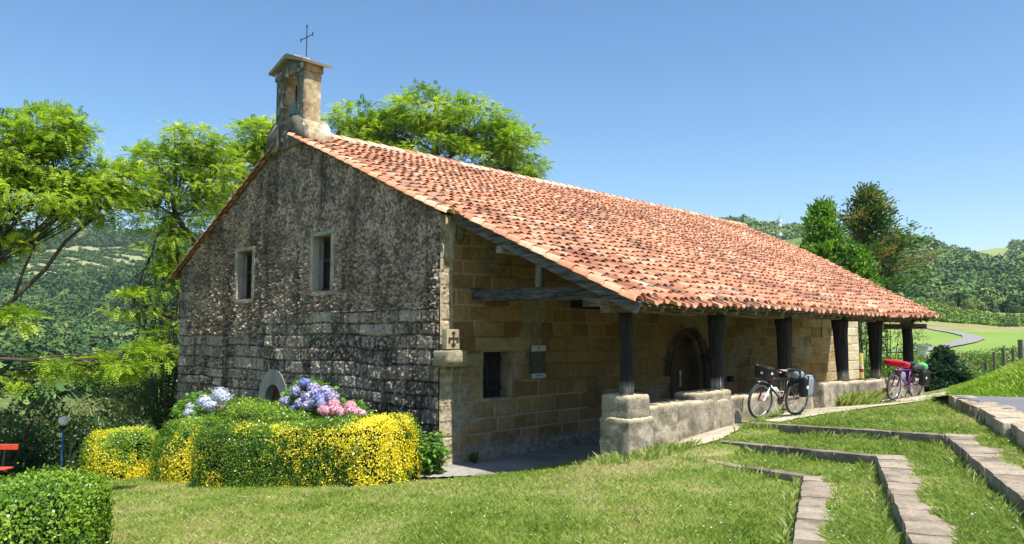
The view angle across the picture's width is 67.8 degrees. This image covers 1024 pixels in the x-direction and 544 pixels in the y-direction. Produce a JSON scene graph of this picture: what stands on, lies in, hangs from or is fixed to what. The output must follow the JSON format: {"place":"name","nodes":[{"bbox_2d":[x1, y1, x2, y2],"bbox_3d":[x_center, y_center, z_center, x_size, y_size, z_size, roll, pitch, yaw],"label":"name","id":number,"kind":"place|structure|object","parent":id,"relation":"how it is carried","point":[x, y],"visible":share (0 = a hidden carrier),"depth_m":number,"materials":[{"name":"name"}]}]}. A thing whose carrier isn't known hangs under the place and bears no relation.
{"place":"outdoors","nodes":[
{"label":"outdoors","id":0,"kind":"place"},
{"bbox_2d":[395,441,599,476],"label":"portico paving","id":1,"kind":"structure","parent":0,"point":[528,460],"depth_m":15.05,"materials":[{"name":"concrete"}]},
{"bbox_2d":[406,427,451,476],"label":"leafy plant","id":2,"kind":"object","parent":1,"relation":"on","point":[431,460],"visible":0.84,"depth_m":13.74,"materials":[{"name":"green plant"}]},
{"bbox_2d":[469,451,478,462],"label":"weed tuft","id":3,"kind":"object","parent":1,"relation":"on","point":[472,459],"visible":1,"depth_m":14.88,"materials":[{"name":"green plant"}]},
{"bbox_2d":[0,238,1023,543],"bbox_3d":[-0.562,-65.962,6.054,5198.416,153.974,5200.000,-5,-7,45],"label":"ground","id":4,"kind":"structure","parent":0,"point":[1000,336],"depth_m":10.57,"materials":[{"name":"green plant"}]},
{"bbox_2d":[0,442,17,477],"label":"park bench","id":5,"kind":"object","parent":4,"relation":"on","point":[5,446],"visible":0.94,"depth_m":17.45,"materials":[{"name":"red paint"}]},
{"bbox_2d":[0,365,86,476],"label":"shrub","id":6,"kind":"object","parent":4,"relation":"on","point":[27,433],"visible":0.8,"depth_m":20.69,"materials":[{"name":"green plant"}]},
{"bbox_2d":[0,394,107,439],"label":"shrub","id":7,"kind":"object","parent":4,"relation":"on","point":[38,412],"visible":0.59,"depth_m":22.75,"materials":[{"name":"green plant"}]},
{"bbox_2d":[0,461,123,543],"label":"hedge","id":8,"kind":"object","parent":4,"relation":"on","point":[64,509],"visible":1,"depth_m":6.80,"materials":[{"name":"green plant"}]},
{"bbox_2d":[58,416,68,467],"bbox_3d":[-11.754,4.500,19.929,0.244,1.451,0.244,-5,-7,45],"label":"globe lamp","id":9,"kind":"object","parent":4,"relation":"on","point":[63,421],"visible":0.99,"depth_m":19.90,"materials":[{"name":"blue paint"}]},
{"bbox_2d":[19,398,135,434],"bbox_3d":[-14.553,5.933,25.708,3.189,3.384,3.704,-5,-7,45],"label":"shrub","id":10,"kind":"object","parent":4,"relation":"on","point":[110,412],"visible":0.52,"depth_m":25.85,"materials":[{"name":"green plant"}]},
{"bbox_2d":[0,414,158,475],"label":"hedge","id":11,"kind":"object","parent":4,"relation":"on","point":[71,452],"visible":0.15,"depth_m":22.26,"materials":[{"name":"green plant"}]},
{"bbox_2d":[0,98,163,310],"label":"locust tree","id":12,"kind":"object","parent":4,"relation":"on","point":[27,140],"visible":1,"depth_m":17.81,"materials":[{"name":"green plant"}]},
{"bbox_2d":[17,244,149,277],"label":"plantation","id":13,"kind":"object","parent":4,"relation":"on","point":[85,254],"visible":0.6,"depth_m":657.58,"materials":[{"name":"green plant"}]},
{"bbox_2d":[0,301,170,398],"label":"locust tree","id":14,"kind":"object","parent":4,"relation":"on","point":[74,366],"visible":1,"depth_m":14.42,"materials":[{"name":"green plant"}]},
{"bbox_2d":[0,362,177,427],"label":"wood","id":15,"kind":"object","parent":4,"relation":"on","point":[63,389],"visible":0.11,"depth_m":46.21,"materials":[{"name":"green plant"}]},
{"bbox_2d":[0,219,203,371],"bbox_3d":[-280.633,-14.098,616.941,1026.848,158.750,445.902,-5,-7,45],"label":"valley wood","id":16,"kind":"object","parent":4,"relation":"on","point":[67,300],"visible":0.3,"depth_m":422.06,"materials":[{"name":"green plant"}]},
{"bbox_2d":[66,350,148,421],"bbox_3d":[-15.224,5.942,28.856,2.977,6.056,3.100,-1,-5,13],"label":"shrub","id":17,"kind":"object","parent":4,"relation":"on","point":[84,391],"visible":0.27,"depth_m":28.42,"materials":[{"name":"green plant"}]},
{"bbox_2d":[78,422,159,479],"bbox_3d":[-9.648,4.430,18.854,2.899,1.496,1.812,-5,-7,45],"label":"hedge","id":18,"kind":"object","parent":4,"relation":"on","point":[119,453],"visible":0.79,"depth_m":17.93,"materials":[{"name":"yellow plant"}]},
{"bbox_2d":[90,376,176,426],"bbox_3d":[-13.350,5.837,27.562,2.716,4.258,2.924,-2,-5,22],"label":"shrub","id":19,"kind":"object","parent":4,"relation":"on","point":[126,395],"visible":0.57,"depth_m":27.13,"materials":[{"name":"green plant"}]},
{"bbox_2d":[128,245,180,431],"bbox_3d":[-12.816,3.431,28.104,2.614,8.980,2.433,-5,-7,45],"label":"shrub","id":20,"kind":"object","parent":4,"relation":"on","point":[162,322],"visible":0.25,"depth_m":27.66,"materials":[{"name":"green plant"}]},
{"bbox_2d":[140,346,177,431],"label":"shrub","id":21,"kind":"object","parent":4,"relation":"on","point":[162,413],"visible":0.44,"depth_m":26.68,"materials":[{"name":"green plant"}]},
{"bbox_2d":[89,119,251,379],"bbox_3d":[-11.759,0.865,26.491,5.202,12.598,3.418,3,-5,-28],"label":"locust tree","id":22,"kind":"object","parent":4,"relation":"on","point":[190,171],"visible":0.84,"depth_m":26.41,"materials":[{"name":"green plant"}]},
{"bbox_2d":[147,413,225,483],"bbox_3d":[-7.226,4.013,17.367,2.331,1.687,1.735,-5,-7,45],"label":"hedge","id":23,"kind":"object","parent":4,"relation":"on","point":[172,459],"visible":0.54,"depth_m":16.70,"materials":[{"name":"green plant"}]},
{"bbox_2d":[169,387,236,422],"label":"hydrangea","id":24,"kind":"object","parent":4,"relation":"on","point":[207,403],"visible":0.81,"depth_m":18.93,"materials":[{"name":"white plant"}]},
{"bbox_2d":[193,114,275,219],"bbox_3d":[-10.620,0.708,30.258,4.777,14.451,3.647,3,-5,-29],"label":"locust tree","id":25,"kind":"object","parent":4,"relation":"on","point":[255,142],"visible":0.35,"depth_m":30.23,"materials":[{"name":"green plant"}]},
{"bbox_2d":[216,395,328,430],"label":"hedge","id":26,"kind":"object","parent":4,"relation":"on","point":[251,411],"visible":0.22,"depth_m":16.48,"materials":[{"name":"green plant"}]},
{"bbox_2d":[186,410,423,487],"bbox_3d":[-4.049,3.379,14.422,5.380,1.798,1.841,-3,-6,32],"label":"hedge","id":27,"kind":"object","parent":4,"relation":"on","point":[361,449],"visible":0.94,"depth_m":13.54,"materials":[{"name":"yellow plant"}]},
{"bbox_2d":[277,376,346,416],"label":"hydrangea","id":28,"kind":"object","parent":4,"relation":"on","point":[317,394],"visible":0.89,"depth_m":16.00,"materials":[{"name":"purple plant"}]},
{"bbox_2d":[314,397,374,418],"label":"hydrangea","id":29,"kind":"object","parent":4,"relation":"on","point":[335,407],"visible":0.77,"depth_m":14.87,"materials":[{"name":"pink plant"}]},
{"bbox_2d":[320,78,560,179],"bbox_3d":[-3.601,-0.679,33.947,11.205,15.952,5.926,1,-5,-17],"label":"locust tree","id":30,"kind":"object","parent":4,"relation":"on","point":[501,147],"visible":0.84,"depth_m":33.71,"materials":[{"name":"green plant"}]},
{"bbox_2d":[168,25,941,478],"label":"chapel","id":31,"kind":"structure","parent":4,"relation":"on","point":[352,269],"depth_m":17.59,"materials":[{"name":"stone"}]},
{"bbox_2d":[234,246,256,303],"bbox_3d":[-6.970,0.102,20.683,1.135,1.517,0.640,-5,-7,45],"label":"window","id":32,"kind":"structure","parent":31,"relation":"in","point":[245,266],"depth_m":20.83,"materials":[{"name":"stone"}]},
{"bbox_2d":[258,369,286,412],"bbox_3d":[-5.793,3.820,19.106,1.597,2.758,0.494,-5,-7,45],"label":"arched doorway","id":33,"kind":"structure","parent":31,"relation":"in","point":[273,376],"depth_m":19.23,"materials":[{"name":"stone"}]},
{"bbox_2d":[309,229,335,295],"bbox_3d":[-4.216,-0.186,17.969,1.041,1.512,0.640,-5,-7,45],"label":"window","id":34,"kind":"structure","parent":31,"relation":"in","point":[322,247],"depth_m":18.08,"materials":[{"name":"stone"}]},
{"bbox_2d":[455,225,464,243],"bbox_3d":[-1.029,-0.828,15.134,0.053,0.540,0.236,-4,-6,37],"label":"cable","id":35,"kind":"object","parent":31,"relation":"hanging from","point":[456,235],"visible":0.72,"depth_m":15.07,"materials":[{"name":"black metal"}]},
{"bbox_2d":[480,350,511,401],"bbox_3d":[-0.458,2.133,15.853,0.419,1.063,0.917,-5,-7,45],"label":"window","id":36,"kind":"structure","parent":31,"relation":"in","point":[496,369],"depth_m":16.01,"materials":[{"name":"stone"}]},
{"bbox_2d":[531,345,545,378],"bbox_3d":[0.575,1.949,16.543,0.031,0.702,0.460,-5,-7,45],"label":"information board","id":37,"kind":"object","parent":31,"relation":"attached to","point":[538,361],"visible":1,"depth_m":16.53,"materials":[{"name":"green"}]},
{"bbox_2d":[669,327,709,399],"bbox_3d":[4.740,2.998,21.059,0.480,2.920,1.960,-5,-7,45],"label":"pointed doorway","id":38,"kind":"structure","parent":31,"relation":"in","point":[689,356],"depth_m":21.48,"materials":[{"name":"stone"}]},
{"bbox_2d":[679,371,681,386],"bbox_3d":[4.507,2.858,20.451,0.070,0.430,0.073,-5,-7,45],"label":"door handle","id":39,"kind":"object","parent":38,"relation":"attached to","point":[680,372],"visible":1,"depth_m":20.44,"materials":[{"name":"black metal"}]},
{"bbox_2d":[727,376,733,381],"bbox_3d":[6.395,3.135,22.339,0.120,0.160,0.220,-5,-7,45],"label":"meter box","id":40,"kind":"object","parent":31,"relation":"attached to","point":[730,378],"visible":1,"depth_m":22.27,"materials":[{"name":"black"}]},
{"bbox_2d":[127,424,1016,543],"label":"clover flowers","id":41,"kind":"object","parent":4,"relation":"on","point":[586,498],"visible":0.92,"depth_m":8.64,"materials":[{"name":"white plant"}]},
{"bbox_2d":[599,388,813,457],"bbox_3d":[4.205,3.026,15.053,0.653,1.603,7.220,-5,-7,45],"label":"stone bench","id":42,"kind":"object","parent":4,"relation":"on","point":[634,421],"visible":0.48,"depth_m":13.34,"materials":[{"name":"beige stone"}]},
{"bbox_2d":[575,390,938,465],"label":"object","id":43,"kind":"structure","parent":4,"relation":"on","point":[667,449],"depth_m":12.28,"materials":[{"name":"green plant"}]},
{"bbox_2d":[777,215,781,239],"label":"telecom mast","id":44,"kind":"object","parent":4,"relation":"on","point":[779,220],"visible":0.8,"depth_m":499.05,"materials":[{"name":"white metal"}]},
{"bbox_2d":[719,463,841,543],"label":"terrace step","id":45,"kind":"object","parent":4,"relation":"on","point":[815,491],"visible":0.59,"depth_m":8.03,"materials":[{"name":"stone"}]},
{"bbox_2d":[796,194,855,264],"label":"conifer","id":46,"kind":"object","parent":4,"relation":"on","point":[822,235],"visible":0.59,"depth_m":42.34,"materials":[{"name":"green plant"}]},
{"bbox_2d":[721,440,958,543],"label":"terrace step","id":47,"kind":"object","parent":4,"relation":"on","point":[918,522],"visible":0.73,"depth_m":7.88,"materials":[{"name":"stone"}]},
{"bbox_2d":[813,377,888,407],"bbox_3d":[8.756,3.208,19.689,0.626,0.937,4.759,-5,-7,45],"label":"stone bench","id":48,"kind":"object","parent":4,"relation":"on","point":[826,392],"visible":0.52,"depth_m":18.46,"materials":[{"name":"beige stone"}]},
{"bbox_2d":[859,353,863,377],"bbox_3d":[12.430,4.000,27.065,0.158,2.242,0.158,-5,-7,45],"label":"waymark post","id":49,"kind":"object","parent":4,"relation":"on","point":[861,368],"visible":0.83,"depth_m":27.06,"materials":[{"name":"yellow wood"}]},
{"bbox_2d":[838,238,885,352],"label":"conifer","id":50,"kind":"object","parent":4,"relation":"on","point":[858,261],"visible":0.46,"depth_m":41.61,"materials":[{"name":"green plant"}]},
{"bbox_2d":[834,389,892,406],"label":"bright grass tuft","id":51,"kind":"object","parent":4,"relation":"on","point":[851,398],"visible":0.64,"depth_m":18.26,"materials":[{"name":"green plant"}]},
{"bbox_2d":[719,214,1023,294],"bbox_3d":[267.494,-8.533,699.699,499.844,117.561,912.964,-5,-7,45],"label":"hillside wood","id":52,"kind":"object","parent":4,"relation":"on","point":[961,269],"visible":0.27,"depth_m":397.48,"materials":[{"name":"green plant"}]},
{"bbox_2d":[858,322,891,377],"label":"shrub","id":53,"kind":"object","parent":4,"relation":"on","point":[861,333],"visible":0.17,"depth_m":35.62,"materials":[{"name":"green plant"}]},
{"bbox_2d":[745,422,1023,516],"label":"terrace step","id":54,"kind":"object","parent":4,"relation":"on","point":[999,475],"visible":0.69,"depth_m":9.12,"materials":[{"name":"stone"}]},
{"bbox_2d":[834,180,949,294],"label":"conifer","id":55,"kind":"object","parent":4,"relation":"on","point":[866,217],"visible":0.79,"depth_m":44.90,"materials":[{"name":"green plant"}]},
{"bbox_2d":[863,351,924,377],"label":"shrub","id":56,"kind":"object","parent":4,"relation":"on","point":[885,369],"visible":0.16,"depth_m":31.85,"materials":[{"name":"green plant"}]},
{"bbox_2d":[858,321,931,378],"bbox_3d":[18.325,3.775,37.622,3.698,4.497,3.484,0,-5,5],"label":"shrub","id":57,"kind":"object","parent":4,"relation":"on","point":[901,344],"visible":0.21,"depth_m":36.91,"materials":[{"name":"green plant"}]},
{"bbox_2d":[882,378,923,399],"bbox_3d":[11.293,3.537,22.242,0.644,0.834,2.540,-5,-7,45],"label":"stone bench","id":58,"kind":"object","parent":4,"relation":"on","point":[903,392],"visible":0.22,"depth_m":21.82,"materials":[{"name":"beige stone"}]},
{"bbox_2d":[913,344,932,361],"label":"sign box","id":59,"kind":"object","parent":4,"relation":"on","point":[924,352],"visible":0.48,"depth_m":48.82,"materials":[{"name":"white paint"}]},
{"bbox_2d":[893,327,984,351],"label":"lane","id":60,"kind":"structure","parent":4,"relation":"on","point":[966,338],"depth_m":82.01,"materials":[{"name":"grey asphalt"}]},
{"bbox_2d":[915,344,976,391],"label":"shrub","id":61,"kind":"object","parent":4,"relation":"on","point":[945,367],"visible":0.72,"depth_m":28.10,"materials":[{"name":"green plant"}]},
{"bbox_2d":[918,352,986,363],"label":"shrub","id":62,"kind":"object","parent":4,"relation":"on","point":[958,355],"visible":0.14,"depth_m":42.53,"materials":[{"name":"green plant"}]},
{"bbox_2d":[897,280,1023,312],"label":"field edge wood","id":63,"kind":"object","parent":4,"relation":"on","point":[982,300],"visible":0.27,"depth_m":216.37,"materials":[{"name":"green plant"}]},
{"bbox_2d":[906,297,1023,325],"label":"vineyard plants","id":64,"kind":"object","parent":4,"relation":"on","point":[964,316],"visible":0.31,"depth_m":157.79,"materials":[{"name":"green plant"}]},
{"bbox_2d":[959,358,984,377],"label":"shrub","id":65,"kind":"object","parent":4,"relation":"on","point":[970,364],"visible":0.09,"depth_m":31.37,"materials":[{"name":"green plant"}]},
{"bbox_2d":[925,294,1020,320],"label":"vineyard fence","id":66,"kind":"object","parent":4,"relation":"on","point":[973,308],"visible":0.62,"depth_m":164.70,"materials":[{"name":"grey wood"}]},
{"bbox_2d":[963,367,989,382],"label":"shrub","id":67,"kind":"object","parent":4,"relation":"on","point":[977,374],"visible":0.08,"depth_m":28.83,"materials":[{"name":"green plant"}]},
{"bbox_2d":[957,349,999,361],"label":"shrub","id":68,"kind":"object","parent":4,"relation":"on","point":[978,352],"visible":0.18,"depth_m":44.02,"materials":[{"name":"green plant"}]},
{"bbox_2d":[957,348,1006,373],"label":"shrub","id":69,"kind":"object","parent":4,"relation":"on","point":[999,359],"visible":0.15,"depth_m":33.69,"materials":[{"name":"green plant"}]},
{"bbox_2d":[949,395,1023,446],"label":"road edging","id":70,"kind":"object","parent":4,"relation":"on","point":[1002,420],"visible":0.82,"depth_m":11.28,"materials":[{"name":"stone"}]},
{"bbox_2d":[984,362,988,372],"bbox_3d":[18.399,4.121,29.533,0.138,1.250,0.129,-5,-7,45],"label":"fence post","id":71,"kind":"object","parent":4,"relation":"on","point":[985,365],"visible":0.4,"depth_m":29.53,"materials":[{"name":"grey wood"}]},
{"bbox_2d":[973,355,1011,370],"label":"shrub","id":72,"kind":"object","parent":4,"relation":"on","point":[981,367],"visible":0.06,"depth_m":38.69,"materials":[{"name":"green plant"}]},
{"bbox_2d":[992,352,995,370],"bbox_3d":[17.035,3.371,26.899,0.096,1.100,0.096,-5,-7,45],"label":"fence post","id":73,"kind":"object","parent":4,"relation":"on","point":[994,359],"visible":0.57,"depth_m":26.89,"materials":[{"name":"grey wood"}]},
{"bbox_2d":[983,345,1023,365],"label":"shrub","id":74,"kind":"object","parent":4,"relation":"on","point":[1009,350],"visible":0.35,"depth_m":36.69,"materials":[{"name":"green plant"}]},
{"bbox_2d":[1001,348,1005,366],"bbox_3d":[15.659,2.952,24.255,0.107,1.050,0.104,-5,-7,45],"label":"fence post","id":75,"kind":"object","parent":4,"relation":"on","point":[1003,353],"visible":0.57,"depth_m":24.24,"materials":[{"name":"grey wood"}]},
{"bbox_2d":[997,315,1018,326],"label":"shrub","id":76,"kind":"object","parent":4,"relation":"on","point":[1003,322],"visible":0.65,"depth_m":123.69,"materials":[{"name":"green plant"}]},
{"bbox_2d":[1011,348,1014,362],"bbox_3d":[14.228,2.571,21.628,0.089,0.800,0.083,-5,-7,45],"label":"fence post","id":77,"kind":"object","parent":4,"relation":"on","point":[1013,354],"visible":0.45,"depth_m":21.61,"materials":[{"name":"grey wood"}]},
{"bbox_2d":[1018,340,1023,360],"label":"fence post","id":78,"kind":"object","parent":4,"relation":"on","point":[1020,350],"visible":0.6,"depth_m":19.44,"materials":[{"name":"grey wood"}]},
{"bbox_2d":[0,0,1023,251],"label":"sky","id":79,"kind":"structure","parent":0,"point":[760,110],"materials":[{"name":"blue"}]},
{"bbox_2d":[678,391,945,446],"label":"path","id":80,"kind":"structure","parent":0,"point":[715,434],"depth_m":14.92,"materials":[{"name":"concrete"}]},
{"bbox_2d":[747,364,807,417],"bbox_3d":[5.185,2.351,14.821,1.836,1.026,0.701,3,1,-33],"label":"bicycle","id":81,"kind":"object","parent":80,"relation":"on","point":[770,389],"visible":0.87,"depth_m":14.77,"materials":[{"name":"metal"}]},
{"bbox_2d":[754,365,774,380],"bbox_3d":[4.814,1.922,14.553,0.253,0.272,0.374,3,1,-33],"label":"handlebar bag","id":82,"kind":"object","parent":81,"relation":"attached to","point":[764,372],"visible":1,"depth_m":14.44,"materials":[{"name":"black fabric"}]},
{"bbox_2d":[785,377,798,395],"bbox_3d":[5.625,2.273,15.305,0.301,0.423,0.175,3,1,-33],"label":"pannier","id":83,"kind":"object","parent":81,"relation":"attached to","point":[792,381],"visible":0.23,"depth_m":15.22,"materials":[{"name":"black fabric"}]},
{"bbox_2d":[784,368,805,378],"bbox_3d":[5.595,2.009,15.066,0.242,0.179,0.372,3,1,-33],"label":"rack bag","id":84,"kind":"object","parent":81,"relation":"attached to","point":[798,374],"visible":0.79,"depth_m":14.95,"materials":[{"name":"grey fabric"}]},
{"bbox_2d":[798,374,814,397],"bbox_3d":[5.816,2.248,15.025,0.341,0.439,0.199,3,1,-33],"label":"pannier","id":85,"kind":"object","parent":81,"relation":"attached to","point":[806,388],"visible":0.99,"depth_m":14.94,"materials":[{"name":"silver fabric"}]},
{"bbox_2d":[886,362,921,399],"bbox_3d":[10.051,2.760,19.488,1.798,0.988,0.700,3,0,-36],"label":"bicycle","id":86,"kind":"object","parent":80,"relation":"on","point":[898,373],"visible":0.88,"depth_m":19.35,"materials":[{"name":"metal"}]},
{"bbox_2d":[883,359,909,367],"bbox_3d":[9.690,2.307,19.205,0.180,0.180,0.671,3,0,-36],"label":"luggage roll","id":87,"kind":"object","parent":86,"relation":"attached to","point":[896,363],"visible":1,"depth_m":19.14,"materials":[{"name":"red fabric"}]},
{"bbox_2d":[901,372,905,379],"bbox_3d":[9.936,2.642,19.400,0.266,0.209,0.093,3,0,-36],"label":"frame bag","id":88,"kind":"object","parent":86,"relation":"hanging from","point":[903,375],"visible":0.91,"depth_m":19.35,"materials":[{"name":"silver fabric"}]},
{"bbox_2d":[905,368,915,382],"bbox_3d":[10.447,2.703,19.984,0.285,0.399,0.165,3,0,-36],"label":"pannier","id":89,"kind":"object","parent":86,"relation":"attached to","point":[907,375],"visible":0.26,"depth_m":19.91,"materials":[{"name":"grey fabric"}]},
{"bbox_2d":[909,364,924,370],"bbox_3d":[10.508,2.476,19.783,0.522,0.175,0.262,3,0,-36],"label":"duffel bag","id":90,"kind":"object","parent":86,"relation":"on","point":[917,367],"visible":0.97,"depth_m":19.64,"materials":[{"name":"grey fabric"}]},
{"bbox_2d":[918,362,927,369],"bbox_3d":[10.735,2.469,19.950,0.166,0.205,0.274,3,0,-36],"label":"green sack","id":91,"kind":"object","parent":86,"relation":"on","point":[925,365],"visible":0.56,"depth_m":19.86,"materials":[{"name":"fabric"}]},
{"bbox_2d":[918,369,930,385],"bbox_3d":[10.683,2.739,19.728,0.324,0.424,0.209,3,0,-36],"label":"pannier","id":92,"kind":"object","parent":86,"relation":"attached to","point":[924,377],"visible":1,"depth_m":19.64,"materials":[{"name":"black fabric"}]},
{"bbox_2d":[675,404,1023,543],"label":"terrace grass","id":93,"kind":"structure","parent":0,"point":[981,500],"depth_m":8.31,"materials":[{"name":"green plant"}]},
{"bbox_2d":[932,395,1023,412],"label":"road","id":94,"kind":"structure","parent":0,"point":[1017,403],"depth_m":13.63,"materials":[{"name":"grey asphalt"}]},
{"bbox_2d":[945,358,1023,400],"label":"bank grass","id":95,"kind":"structure","parent":0,"point":[1010,383],"depth_m":16.28,"materials":[{"name":"green plant"}]}
]}

